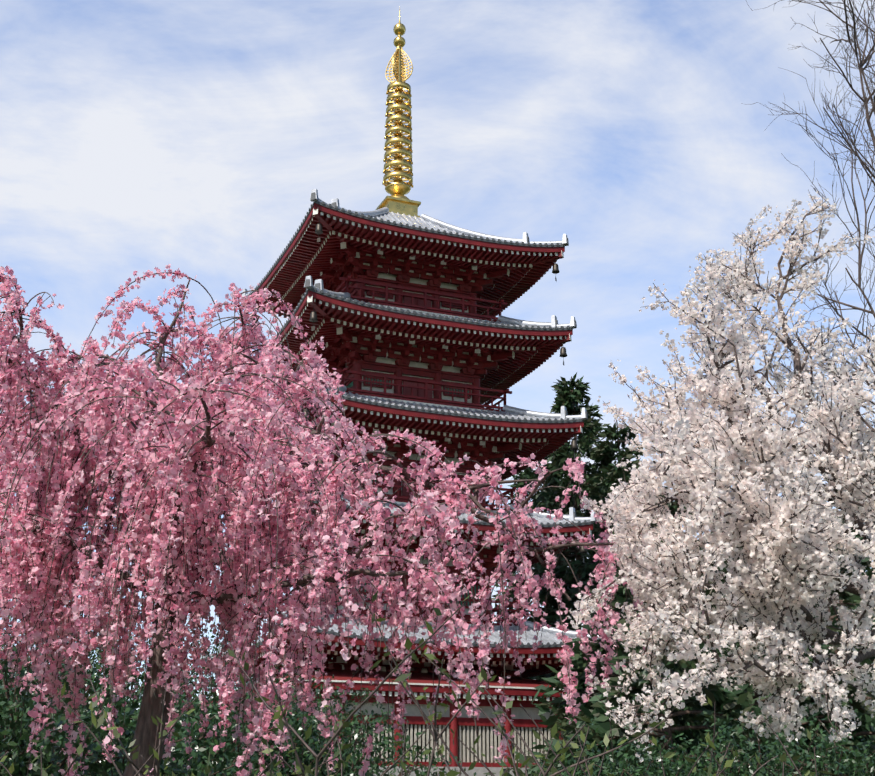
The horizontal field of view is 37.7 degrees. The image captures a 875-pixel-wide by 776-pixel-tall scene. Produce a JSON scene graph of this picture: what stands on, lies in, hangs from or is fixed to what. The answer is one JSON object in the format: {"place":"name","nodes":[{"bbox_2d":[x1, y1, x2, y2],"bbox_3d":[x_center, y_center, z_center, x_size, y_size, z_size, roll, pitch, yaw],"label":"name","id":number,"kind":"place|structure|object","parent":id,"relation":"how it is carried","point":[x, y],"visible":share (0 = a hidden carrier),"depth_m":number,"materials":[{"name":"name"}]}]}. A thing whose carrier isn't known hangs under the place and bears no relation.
{"place":"outdoors","nodes":[
{"label":"outdoors","id":0,"kind":"place"},
{"bbox_2d":[0,0,874,736],"label":"sky","id":1,"kind":"structure","parent":0,"point":[196,137],"materials":[{"name":"blue"}]},
{"bbox_3d":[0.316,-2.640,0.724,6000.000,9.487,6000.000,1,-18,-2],"label":"ground","id":2,"kind":"structure","parent":0,"visible":0},
{"bbox_2d":[0,638,82,730],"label":"shrub","id":3,"kind":"object","parent":2,"relation":"on","point":[33,693],"visible":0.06,"depth_m":20.30,"materials":[{"name":"green plant"}]},
{"bbox_2d":[0,568,106,728],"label":"shrub","id":4,"kind":"object","parent":2,"relation":"on","point":[91,661],"visible":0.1,"depth_m":24.86,"materials":[{"name":"green plant"}]},
{"bbox_2d":[0,682,108,775],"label":"shrub","id":5,"kind":"object","parent":2,"relation":"on","point":[79,750],"visible":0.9,"depth_m":5.57,"materials":[{"name":"green plant"}]},
{"bbox_2d":[0,659,195,775],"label":"bush","id":6,"kind":"object","parent":2,"relation":"on","point":[16,760],"visible":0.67,"depth_m":12.48,"materials":[{"name":"green plant"}]},
{"bbox_2d":[0,594,198,730],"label":"shrub","id":7,"kind":"object","parent":2,"relation":"on","point":[95,686],"visible":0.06,"depth_m":26.53,"materials":[{"name":"green plant"}]},
{"bbox_2d":[0,683,240,775],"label":"bush","id":8,"kind":"object","parent":2,"relation":"on","point":[178,770],"visible":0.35,"depth_m":13.61,"materials":[{"name":"green plant"}]},
{"bbox_2d":[42,752,211,775],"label":"twig","id":9,"kind":"object","parent":2,"relation":"on","point":[207,770],"visible":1,"depth_m":4.43,"materials":[{"name":"green plant"}]},
{"bbox_2d":[0,630,258,775],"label":"shrub","id":10,"kind":"object","parent":2,"relation":"on","point":[15,715],"visible":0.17,"depth_m":15.94,"materials":[{"name":"green plant"}]},
{"bbox_2d":[4,678,301,775],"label":"shrub","id":11,"kind":"object","parent":2,"relation":"on","point":[227,757],"visible":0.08,"depth_m":17.57,"materials":[{"name":"green plant"}]},
{"bbox_2d":[0,605,307,744],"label":"shrub","id":12,"kind":"object","parent":2,"relation":"on","point":[190,674],"visible":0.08,"depth_m":27.88,"materials":[{"name":"green plant"}]},
{"bbox_2d":[57,683,273,775],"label":"shrub","id":13,"kind":"object","parent":2,"relation":"on","point":[100,720],"visible":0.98,"depth_m":4.73,"materials":[{"name":"green plant"}]},
{"bbox_2d":[40,661,375,775],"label":"shrub","id":14,"kind":"object","parent":2,"relation":"on","point":[217,737],"visible":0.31,"depth_m":19.73,"materials":[{"name":"green plant"}]},
{"bbox_2d":[0,691,460,775],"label":"twig","id":15,"kind":"object","parent":2,"relation":"on","point":[452,773],"visible":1,"depth_m":4.88,"materials":[{"name":"green plant"}]},
{"bbox_2d":[82,595,469,775],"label":"twig","id":16,"kind":"object","parent":2,"relation":"on","point":[308,732],"visible":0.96,"depth_m":4.70,"materials":[{"name":"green plant"}]},
{"bbox_2d":[140,622,418,775],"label":"shrub","id":17,"kind":"object","parent":2,"relation":"on","point":[337,697],"visible":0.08,"depth_m":31.60,"materials":[{"name":"green plant"}]},
{"bbox_2d":[168,673,412,775],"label":"bush","id":18,"kind":"object","parent":2,"relation":"on","point":[305,754],"visible":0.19,"depth_m":21.16,"materials":[{"name":"green plant"}]},
{"bbox_2d":[103,589,496,775],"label":"twig","id":19,"kind":"object","parent":2,"relation":"on","point":[405,682],"visible":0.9,"depth_m":6.04,"materials":[{"name":"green plant"}]},
{"bbox_2d":[209,685,461,775],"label":"bush","id":20,"kind":"object","parent":2,"relation":"on","point":[353,739],"visible":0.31,"depth_m":20.90,"materials":[{"name":"green plant"}]},
{"bbox_2d":[0,264,703,775],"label":"weeping cherry tree","id":21,"kind":"object","parent":2,"relation":"on","point":[148,454],"visible":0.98,"depth_m":10.09,"materials":[{"name":"pink plant"}]},
{"bbox_2d":[187,10,600,775],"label":"pagoda","id":22,"kind":"object","parent":2,"relation":"on","point":[397,302],"visible":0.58,"depth_m":57.19,"materials":[{"name":"paint"}]},
{"bbox_2d":[259,687,592,775],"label":"shrub","id":23,"kind":"object","parent":2,"relation":"on","point":[553,760],"visible":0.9,"depth_m":4.91,"materials":[{"name":"green plant"}]},
{"bbox_2d":[286,647,615,775],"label":"twig","id":24,"kind":"object","parent":2,"relation":"on","point":[341,764],"visible":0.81,"depth_m":6.98,"materials":[{"name":"green plant"}]},
{"bbox_2d":[393,687,519,775],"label":"shrub","id":25,"kind":"object","parent":2,"relation":"on","point":[441,750],"visible":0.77,"depth_m":7.63,"materials":[{"name":"green plant"}]},
{"bbox_2d":[478,667,544,775],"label":"twig","id":26,"kind":"object","parent":2,"relation":"on","point":[482,675],"visible":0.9,"depth_m":4.88,"materials":[{"name":"green plant"}]},
{"bbox_2d":[491,457,588,678],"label":"cedar tree","id":27,"kind":"object","parent":2,"relation":"on","point":[527,473],"visible":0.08,"depth_m":76.89,"materials":[{"name":"green plant"}]},
{"bbox_2d":[279,651,831,775],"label":"twig","id":28,"kind":"object","parent":2,"relation":"on","point":[574,745],"visible":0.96,"depth_m":5.16,"materials":[{"name":"green plant"}]},
{"bbox_2d":[506,373,614,680],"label":"cedar tree","id":29,"kind":"object","parent":2,"relation":"on","point":[570,398],"visible":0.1,"depth_m":71.54,"materials":[{"name":"green plant"}]},
{"bbox_2d":[450,707,678,775],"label":"shrub","id":30,"kind":"object","parent":2,"relation":"on","point":[636,735],"visible":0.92,"depth_m":5.43,"materials":[{"name":"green plant"}]},
{"bbox_2d":[538,478,612,679],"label":"cedar tree","id":31,"kind":"object","parent":2,"relation":"on","point":[553,602],"visible":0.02,"depth_m":71.52,"materials":[{"name":"green plant"}]},
{"bbox_2d":[483,618,703,775],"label":"shrub","id":32,"kind":"object","parent":2,"relation":"on","point":[559,705],"visible":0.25,"depth_m":33.08,"materials":[{"name":"green plant"}]},
{"bbox_2d":[551,420,672,665],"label":"cedar tree","id":33,"kind":"object","parent":2,"relation":"on","point":[604,455],"visible":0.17,"depth_m":67.08,"materials":[{"name":"green plant"}]},
{"bbox_2d":[474,720,755,775],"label":"bush","id":34,"kind":"object","parent":2,"relation":"on","point":[644,769],"visible":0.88,"depth_m":20.96,"materials":[{"name":"green plant"}]},
{"bbox_2d":[530,514,703,775],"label":"cedar tree","id":35,"kind":"object","parent":2,"relation":"on","point":[620,594],"visible":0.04,"depth_m":43.93,"materials":[{"name":"green plant"}]},
{"bbox_2d":[518,697,738,775],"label":"shrub","id":36,"kind":"object","parent":2,"relation":"on","point":[554,731],"visible":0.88,"depth_m":5.58,"materials":[{"name":"green plant"}]},
{"bbox_2d":[608,484,702,747],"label":"cedar tree","id":37,"kind":"object","parent":2,"relation":"on","point":[673,506],"depth_m":52.81,"materials":[{"name":"green plant"}]},
{"bbox_2d":[645,736,674,775],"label":"twig","id":38,"kind":"object","parent":2,"relation":"on","point":[667,754],"visible":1,"depth_m":6.00,"materials":[{"name":"green plant"}]},
{"bbox_2d":[539,609,803,775],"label":"shrub","id":39,"kind":"object","parent":2,"relation":"on","point":[601,722],"visible":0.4,"depth_m":28.82,"materials":[{"name":"green plant"}]},
{"bbox_2d":[627,547,787,756],"bbox_3d":[8.215,9.713,38.869,8.468,10.232,8.268,-17,-24,42],"label":"cedar tree","id":40,"kind":"object","parent":2,"relation":"on","point":[689,703],"depth_m":39.18,"materials":[{"name":"green plant"}]},
{"bbox_2d":[567,190,874,761],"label":"white cherry tree","id":41,"kind":"object","parent":2,"relation":"on","point":[707,470],"visible":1,"depth_m":9.59,"materials":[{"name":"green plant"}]},
{"bbox_2d":[585,702,866,775],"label":"bush","id":42,"kind":"object","parent":2,"relation":"on","point":[723,733],"visible":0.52,"depth_m":22.46,"materials":[{"name":"green plant"}]},
{"bbox_2d":[683,697,780,775],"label":"shrub","id":43,"kind":"object","parent":2,"relation":"on","point":[721,759],"visible":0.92,"depth_m":7.22,"materials":[{"name":"green plant"}]},
{"bbox_2d":[706,737,800,775],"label":"twig","id":44,"kind":"object","parent":2,"relation":"on","point":[782,758],"visible":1,"depth_m":5.17,"materials":[{"name":"green plant"}]},
{"bbox_2d":[701,532,818,718],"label":"cedar tree","id":45,"kind":"object","parent":2,"relation":"on","point":[749,572],"depth_m":46.58,"materials":[{"name":"green plant"}]},
{"bbox_2d":[655,595,874,775],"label":"shrub","id":46,"kind":"object","parent":2,"relation":"on","point":[807,701],"visible":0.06,"depth_m":30.44,"materials":[{"name":"green plant"}]},
{"bbox_2d":[685,697,874,775],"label":"shrub","id":47,"kind":"object","parent":2,"relation":"on","point":[809,755],"visible":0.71,"depth_m":21.72,"materials":[{"name":"green plant"}]},
{"bbox_2d":[700,577,874,771],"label":"shrub","id":48,"kind":"object","parent":2,"relation":"on","point":[751,702],"depth_m":35.76,"materials":[{"name":"green plant"}]},
{"bbox_2d":[741,0,874,523],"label":"bare tree","id":49,"kind":"object","parent":2,"relation":"on","point":[865,100],"visible":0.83,"depth_m":18.61,"materials":[{"name":"brown wood"}]},
{"bbox_2d":[750,584,874,775],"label":"shrub","id":50,"kind":"object","parent":2,"relation":"on","point":[853,603],"visible":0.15,"depth_m":28.99,"materials":[{"name":"green plant"}]},
{"bbox_2d":[806,499,874,754],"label":"cedar tree","id":51,"kind":"object","parent":2,"relation":"on","point":[866,561],"visible":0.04,"depth_m":49.35,"materials":[{"name":"green plant"}]},
{"bbox_2d":[816,454,874,737],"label":"cedar tree","id":52,"kind":"object","parent":2,"relation":"on","point":[869,572],"depth_m":55.91,"materials":[{"name":"green plant"}]}
]}

